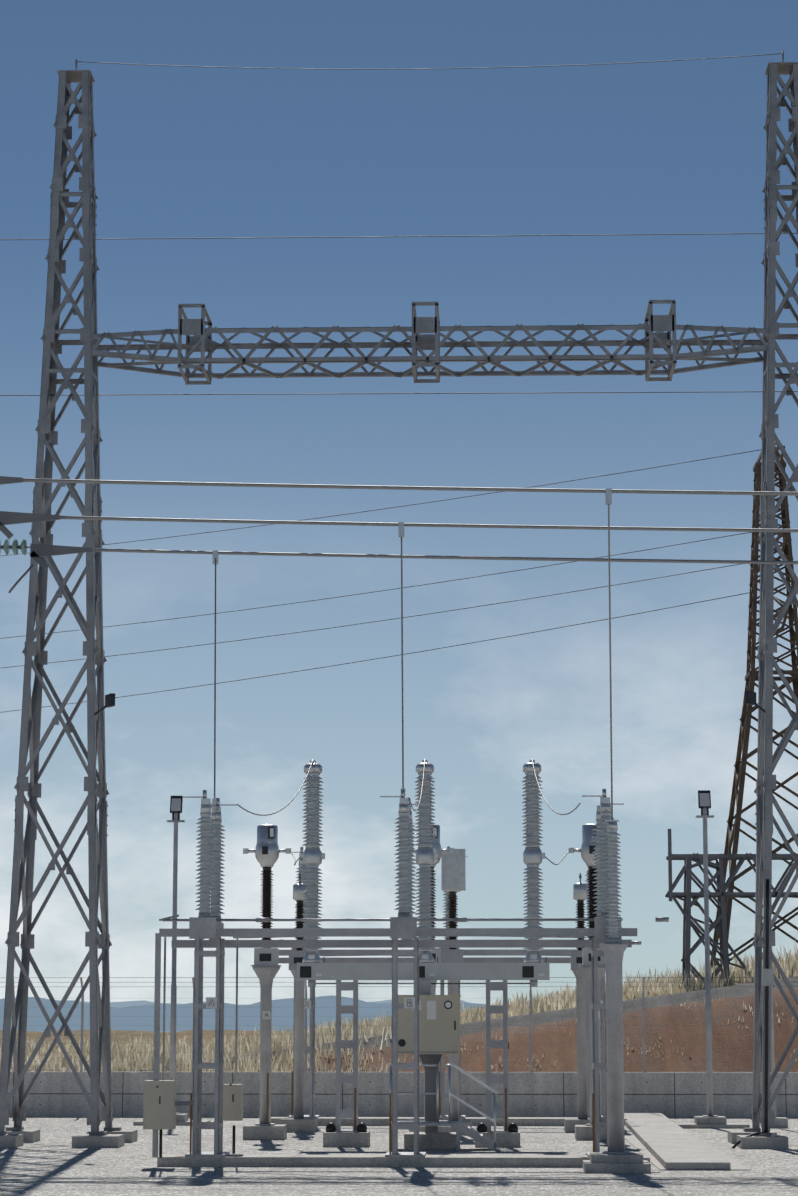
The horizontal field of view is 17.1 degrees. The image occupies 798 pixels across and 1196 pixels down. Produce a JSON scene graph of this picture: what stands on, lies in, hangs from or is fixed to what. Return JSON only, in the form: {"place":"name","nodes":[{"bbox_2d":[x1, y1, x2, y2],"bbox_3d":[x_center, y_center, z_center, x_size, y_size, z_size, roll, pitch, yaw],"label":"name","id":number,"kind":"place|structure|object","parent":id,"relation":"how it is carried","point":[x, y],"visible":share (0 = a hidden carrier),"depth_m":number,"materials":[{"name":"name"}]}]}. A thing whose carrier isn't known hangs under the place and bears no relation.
{"place":"outdoors","nodes":[
{"label":"outdoors","id":0,"kind":"place"},
{"bbox_2d":[0,995,485,1031],"bbox_3d":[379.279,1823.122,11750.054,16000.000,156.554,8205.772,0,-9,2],"label":"mountains","id":1,"kind":"structure","parent":0,"point":[133,1015],"depth_m":8868.28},
{"bbox_2d":[0,1117,797,1195],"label":"gravel yard","id":2,"kind":"structure","parent":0,"point":[52,1162],"depth_m":38.72,"materials":[{"name":"grey gravel"}]},
{"bbox_2d":[133,796,209,1125],"bbox_3d":[-4.675,7.499,55.266,1.500,6.791,0.800,0,-9,2],"label":"floodlight pole","id":3,"kind":"object","parent":2,"relation":"on","point":[176,803],"visible":0.77,"depth_m":55.20,"materials":[{"name":"metal"}]},
{"bbox_2d":[243,825,290,1139],"bbox_3d":[-2.458,7.082,49.184,0.900,5.755,0.750,0,-9,2],"label":"current transformer","id":4,"kind":"object","parent":2,"relation":"on","point":[266,966],"visible":0.85,"depth_m":49.04,"materials":[{"name":"white metal"}]},
{"bbox_2d":[279,874,317,1131],"bbox_3d":[-1.952,7.911,52.076,0.700,5.000,0.700,0,-9,2],"label":"voltage transformer","id":5,"kind":"object","parent":2,"relation":"on","point":[298,1122],"visible":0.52,"depth_m":51.90,"materials":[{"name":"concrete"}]},
{"bbox_2d":[0,51,797,1148],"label":"gantry","id":6,"kind":"object","parent":2,"relation":"on","point":[96,787],"visible":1,"depth_m":48.27,"materials":[{"name":"metal"}]},
{"bbox_2d":[0,53,797,395],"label":"overhead wires","id":7,"kind":"object","parent":6,"relation":"attached to","point":[482,235],"visible":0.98,"depth_m":49.53,"materials":[{"name":"grey metal"}]},
{"bbox_2d":[6,1072,797,1117],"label":"perimeter wall","id":8,"kind":"structure","parent":2,"relation":"on","point":[530,1094],"depth_m":58.70,"materials":[{"name":"concrete"}]},
{"bbox_2d":[0,977,797,1071],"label":"fence","id":9,"kind":"object","parent":8,"relation":"on","point":[306,1034],"visible":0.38,"depth_m":59.03,"materials":[{"name":"grey metal"}]},
{"bbox_2d":[143,789,668,1167],"bbox_3d":[0.141,5.829,40.779,7.940,5.660,2.120,0,-9,2],"label":"disconnector","id":10,"kind":"object","parent":2,"relation":"on","point":[160,1103],"visible":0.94,"depth_m":40.26,"materials":[{"name":"metal"}]},
{"bbox_2d":[297,760,549,1150],"bbox_3d":[0.408,6.135,46.150,4.418,6.742,1.900,0,-9,2],"label":"circuit breaker","id":11,"kind":"object","parent":2,"relation":"on","point":[439,1026],"visible":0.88,"depth_m":46.44,"materials":[{"name":"grey metal"}]},
{"bbox_2d":[239,759,580,865],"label":"jumper cables","id":12,"kind":"object","parent":11,"relation":"attached to","point":[417,809],"visible":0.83,"depth_m":45.76,"materials":[{"name":"grey metal"}]},
{"bbox_2d":[409,824,453,1131],"bbox_3d":[0.570,7.067,49.088,0.900,5.755,0.750,0,-9,2],"label":"current transformer","id":13,"kind":"object","parent":2,"relation":"on","point":[439,850],"visible":0.19,"depth_m":49.22,"materials":[{"name":"white metal"}]},
{"bbox_2d":[439,849,471,1134],"bbox_3d":[1.034,7.541,51.024,0.700,5.410,0.700,0,-9,2],"label":"transformer","id":14,"kind":"object","parent":2,"relation":"on","point":[453,873],"visible":0.67,"depth_m":51.11,"materials":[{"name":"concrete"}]},
{"bbox_2d":[271,847,640,1125],"bbox_3d":[1.150,8.028,54.985,7.683,5.660,2.120,0,-9,2],"label":"disconnect switch","id":15,"kind":"object","parent":2,"relation":"on","point":[476,1121],"visible":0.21,"depth_m":54.40,"materials":[{"name":"metal"}]},
{"bbox_2d":[564,873,589,1132],"bbox_3d":[3.565,7.884,51.902,0.700,5.000,0.700,0,-9,2],"label":"voltage transformer","id":16,"kind":"object","parent":2,"relation":"on","point":[580,894],"visible":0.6,"depth_m":51.77,"materials":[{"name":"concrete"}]},
{"bbox_2d":[568,824,607,1139],"bbox_3d":[3.599,7.052,48.992,0.900,5.755,0.750,0,-9,2],"label":"current transformer","id":17,"kind":"object","parent":2,"relation":"on","point":[584,1132],"visible":0.58,"depth_m":48.87,"materials":[{"name":"white metal"}]},
{"bbox_2d":[583,820,650,1172],"bbox_3d":[3.188,5.868,39.368,0.950,5.150,0.950,0,-9,2],"label":"post insulator","id":18,"kind":"object","parent":2,"relation":"on","point":[616,1157],"visible":1,"depth_m":39.18,"materials":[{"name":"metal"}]},
{"bbox_2d":[624,1113,750,1169],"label":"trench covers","id":19,"kind":"object","parent":2,"relation":"on","point":[662,1141],"visible":0.88,"depth_m":44.42,"materials":[{"name":"concrete"}]},
{"bbox_2d":[676,790,749,1128],"bbox_3d":[6.258,7.292,53.931,1.500,6.791,0.800,0,-9,2],"label":"floodlight pole","id":20,"kind":"object","parent":2,"relation":"on","point":[709,1120],"visible":0.96,"depth_m":53.72,"materials":[{"name":"metal"}]},
{"bbox_2d":[760,834,787,1127],"bbox_3d":[7.537,7.734,53.821,0.500,5.885,0.500,0,-9,2],"label":"slim pole","id":21,"kind":"object","parent":2,"relation":"on","point":[780,1122],"visible":0.27,"depth_m":53.54,"materials":[{"name":"metal"}]},
{"bbox_2d":[0,975,797,1071],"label":"embankment","id":22,"kind":"structure","parent":0,"point":[732,1048],"depth_m":65.17,"materials":[{"name":"brown soil"}]},
{"bbox_2d":[0,936,797,1071],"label":"dry weeds","id":23,"kind":"object","parent":22,"relation":"on","point":[144,1058],"visible":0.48,"depth_m":72.28,"materials":[{"name":"beige plant"}]},
{"bbox_2d":[665,829,797,988],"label":"lattice steel structure","id":24,"kind":"object","parent":22,"relation":"on","point":[720,894],"visible":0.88,"depth_m":73.52,"materials":[{"name":"grey metal"}]},
{"bbox_2d":[0,476,797,592],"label":"strung bus","id":25,"kind":"object","parent":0,"point":[37,551],"visible":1,"depth_m":41.81,"materials":[{"name":"grey metal"}]},
{"bbox_2d":[212,488,614,821],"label":"dropper wires","id":26,"kind":"object","parent":25,"relation":"hanging from","point":[608,497],"visible":0.98,"depth_m":41.01,"materials":[{"name":"grey metal"}]},
{"bbox_2d":[0,0,797,1004],"label":"sky","id":27,"kind":"structure","parent":0,"point":[332,149],"materials":[{"name":"blue"}]},
{"bbox_3d":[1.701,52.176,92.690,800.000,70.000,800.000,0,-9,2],"label":"hill","id":28,"kind":"structure","parent":0,"visible":0},
{"bbox_2d":[710,443,797,968],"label":"lattice tower","id":29,"kind":"structure","parent":28,"relation":"on","point":[751,678],"depth_m":109.91,"materials":[{"name":"metal"}]},
{"bbox_2d":[0,449,761,712],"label":"old line conductors","id":30,"kind":"object","parent":29,"relation":"attached to","point":[413,586],"visible":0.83,"depth_m":123.26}
]}

